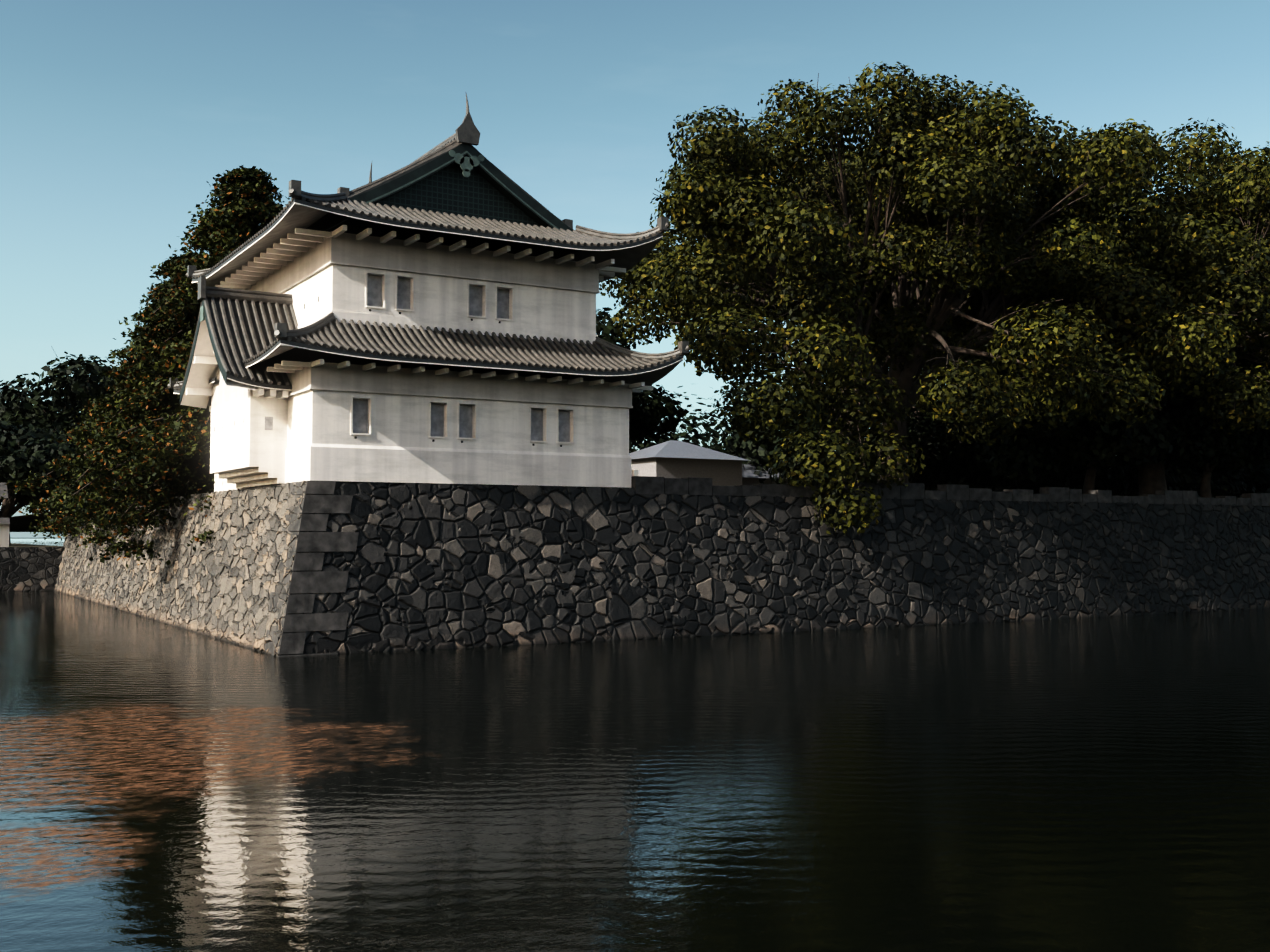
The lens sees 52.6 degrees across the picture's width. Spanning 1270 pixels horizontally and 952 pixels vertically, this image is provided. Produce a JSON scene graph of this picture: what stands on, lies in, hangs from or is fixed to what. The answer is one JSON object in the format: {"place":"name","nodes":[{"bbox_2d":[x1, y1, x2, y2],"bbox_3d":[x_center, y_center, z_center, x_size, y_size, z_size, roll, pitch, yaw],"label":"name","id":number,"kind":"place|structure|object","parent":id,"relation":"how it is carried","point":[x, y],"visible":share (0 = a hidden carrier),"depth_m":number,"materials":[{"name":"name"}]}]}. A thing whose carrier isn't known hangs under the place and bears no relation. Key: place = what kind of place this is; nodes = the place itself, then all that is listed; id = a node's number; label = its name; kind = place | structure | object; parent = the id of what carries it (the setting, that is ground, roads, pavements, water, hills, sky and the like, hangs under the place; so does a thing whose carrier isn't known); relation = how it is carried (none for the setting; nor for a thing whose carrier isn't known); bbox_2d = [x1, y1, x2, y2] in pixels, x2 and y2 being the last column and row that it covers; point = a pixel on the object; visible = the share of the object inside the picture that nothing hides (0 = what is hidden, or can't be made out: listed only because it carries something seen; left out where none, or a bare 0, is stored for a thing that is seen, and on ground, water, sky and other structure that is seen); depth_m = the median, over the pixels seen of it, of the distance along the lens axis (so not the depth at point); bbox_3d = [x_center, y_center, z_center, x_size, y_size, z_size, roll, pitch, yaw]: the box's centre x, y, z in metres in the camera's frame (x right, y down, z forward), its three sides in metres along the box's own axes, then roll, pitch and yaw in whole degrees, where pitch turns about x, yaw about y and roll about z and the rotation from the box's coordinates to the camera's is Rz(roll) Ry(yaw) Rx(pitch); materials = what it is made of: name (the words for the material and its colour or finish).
{"place":"outdoors","nodes":[
{"label":"outdoors","id":0,"kind":"place"},
{"bbox_2d":[0,387,39,419],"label":"tree","id":1,"kind":"object","parent":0,"point":[1,389],"visible":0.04,"depth_m":148.49,"materials":[{"name":"green plant"}]},
{"bbox_2d":[10,538,63,538],"bbox_3d":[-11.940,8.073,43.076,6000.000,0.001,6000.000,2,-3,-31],"label":"ground sheet","id":2,"kind":"object","parent":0,"point":[34,538],"depth_m":2130.64,"materials":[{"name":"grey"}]},
{"bbox_2d":[0,421,84,545],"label":"tree","id":3,"kind":"object","parent":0,"point":[34,455],"depth_m":105.22,"materials":[{"name":"green plant"}]},
{"bbox_2d":[9,481,621,546],"bbox_3d":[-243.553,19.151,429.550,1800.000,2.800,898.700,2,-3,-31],"label":"castle ground","id":4,"kind":"structure","parent":0,"point":[20,523],"depth_m":159.97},
{"bbox_2d":[0,482,7,498],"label":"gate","id":5,"kind":"structure","parent":4,"relation":"on","point":[3,487],"depth_m":95.37,"materials":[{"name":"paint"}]},
{"bbox_2d":[0,518,9,546],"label":"pillar","id":6,"kind":"structure","parent":4,"relation":"on","point":[4,530],"depth_m":93.32,"materials":[{"name":"paint"}]},
{"bbox_2d":[26,427,99,543],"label":"tree","id":7,"kind":"object","parent":4,"relation":"on","point":[72,532],"depth_m":89.44,"materials":[{"name":"green plant"}]},
{"bbox_2d":[0,346,129,445],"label":"tree","id":8,"kind":"object","parent":4,"relation":"on","point":[80,368],"depth_m":123.75,"materials":[{"name":"green plant"}]},
{"bbox_2d":[25,378,128,552],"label":"tree","id":9,"kind":"object","parent":4,"relation":"on","point":[54,522],"depth_m":80.35,"materials":[{"name":"green plant"}]},
{"bbox_2d":[10,326,186,539],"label":"tree","id":10,"kind":"object","parent":4,"relation":"on","point":[39,507],"depth_m":73.89,"materials":[{"name":"green plant"}]},
{"bbox_2d":[75,501,123,544],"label":"tree","id":11,"kind":"object","parent":4,"relation":"on","point":[89,517],"depth_m":80.80,"materials":[{"name":"green plant"}]},
{"bbox_2d":[1,250,213,565],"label":"tree","id":12,"kind":"object","parent":4,"relation":"on","point":[106,402],"depth_m":67.48,"materials":[{"name":"green plant"}]},
{"bbox_2d":[25,165,289,550],"bbox_3d":[-19.775,-5.999,64.245,19.031,19.208,18.838,2,-3,-31],"label":"tree","id":13,"kind":"object","parent":4,"relation":"on","point":[216,233],"depth_m":61.54,"materials":[{"name":"green plant"}]},
{"bbox_2d":[114,394,213,567],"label":"tree","id":14,"kind":"object","parent":4,"relation":"on","point":[147,544],"depth_m":66.53,"materials":[{"name":"green plant"}]},
{"bbox_2d":[632,470,637,475],"bbox_3d":[0.002,0.116,52.411,0.200,0.750,0.200,2,-3,-31],"label":"marker post","id":15,"kind":"object","parent":4,"relation":"on","point":[634,472],"visible":0.36,"depth_m":52.34,"materials":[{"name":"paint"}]},
{"bbox_2d":[596,307,684,448],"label":"dark tree","id":16,"kind":"object","parent":4,"relation":"on","point":[654,411],"depth_m":74.07,"materials":[{"name":"green plant"}]},
{"bbox_2d":[629,440,750,485],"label":"building","id":17,"kind":"structure","parent":4,"relation":"on","point":[674,459],"depth_m":112.78,"materials":[{"name":"grey paint"}]},
{"bbox_2d":[263,476,1269,656],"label":"stones","id":18,"kind":"object","parent":4,"relation":"on","point":[310,579],"visible":0.71,"depth_m":45.61,"materials":[{"name":"grey stone"}]},
{"bbox_2d":[733,454,825,485],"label":"building","id":19,"kind":"structure","parent":4,"relation":"on","point":[750,477],"depth_m":128.36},
{"bbox_2d":[703,343,969,465],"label":"dark tree","id":20,"kind":"object","parent":4,"relation":"on","point":[732,440],"depth_m":133.40,"materials":[{"name":"green plant"}]},
{"bbox_2d":[651,144,1064,480],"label":"tree","id":21,"kind":"object","parent":4,"relation":"on","point":[870,298],"depth_m":89.71,"materials":[{"name":"green plant"}]},
{"bbox_2d":[629,378,1196,495],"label":"hedge foliage","id":22,"kind":"object","parent":4,"relation":"on","point":[755,457],"visible":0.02,"depth_m":128.91,"materials":[{"name":"green plant"}]},
{"bbox_2d":[599,61,1245,534],"bbox_3d":[14.350,-8.951,69.661,33.912,24.109,27.116,2,-3,-31],"label":"tree","id":23,"kind":"object","parent":4,"relation":"on","point":[919,131],"depth_m":61.08,"materials":[{"name":"green plant"}]},
{"bbox_2d":[824,224,1066,490],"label":"tree","id":24,"kind":"object","parent":4,"relation":"on","point":[885,370],"depth_m":110.36,"materials":[{"name":"green plant"}]},
{"bbox_2d":[766,365,1269,497],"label":"hedge foliage","id":25,"kind":"object","parent":4,"relation":"on","point":[946,467],"visible":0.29,"depth_m":94.43,"materials":[{"name":"green plant"}]},
{"bbox_2d":[965,326,1220,493],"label":"dark tree","id":26,"kind":"object","parent":4,"relation":"on","point":[1139,439],"depth_m":72.51,"materials":[{"name":"green plant"}]},
{"bbox_2d":[922,117,1269,494],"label":"tree","id":27,"kind":"object","parent":4,"relation":"on","point":[1220,278],"depth_m":68.97,"materials":[{"name":"green plant"}]},
{"bbox_2d":[1119,361,1269,497],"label":"dark tree","id":28,"kind":"object","parent":4,"relation":"on","point":[1230,449],"depth_m":76.81,"materials":[{"name":"green plant"}]},
{"bbox_2d":[1133,150,1269,352],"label":"tree","id":29,"kind":"object","parent":4,"relation":"on","point":[1244,154],"depth_m":88.01,"materials":[{"name":"green plant"}]},
{"bbox_2d":[1173,343,1269,480],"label":"dark tree","id":30,"kind":"object","parent":4,"relation":"on","point":[1233,467],"depth_m":87.08,"materials":[{"name":"green plant"}]},
{"bbox_2d":[210,231,632,491],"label":"building walls","id":31,"kind":"structure","parent":0,"point":[327,420],"depth_m":49.12,"materials":[{"name":"white paint"}]},
{"bbox_2d":[167,94,689,411],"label":"turret roofs","id":32,"kind":"structure","parent":31,"relation":"on","point":[456,190],"depth_m":50.24,"materials":[{"name":"grey tile"}]},
{"bbox_2d":[0,539,1269,951],"bbox_3d":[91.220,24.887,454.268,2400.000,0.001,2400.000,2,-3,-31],"label":"moat water","id":33,"kind":"structure","parent":0,"point":[1080,785],"depth_m":20.61,"materials":[{"name":"black liquid"}]},
{"bbox_2d":[0,536,66,591],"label":"stone wall","id":34,"kind":"structure","parent":33,"relation":"in","point":[23,569],"depth_m":93.49,"materials":[{"name":"grey stone"}]},
{"bbox_2d":[54,480,306,655],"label":"stone wall","id":35,"kind":"structure","parent":33,"relation":"in","point":[226,582],"depth_m":54.83,"materials":[{"name":"grey stone"}]},
{"bbox_2d":[282,481,1269,654],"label":"stone wall","id":36,"kind":"structure","parent":33,"relation":"in","point":[428,566],"depth_m":53.67,"materials":[{"name":"grey stone"}]},
{"bbox_2d":[0,0,1269,537],"label":"sky","id":37,"kind":"structure","parent":0,"point":[117,117],"materials":[{"name":"blue"}]}
]}

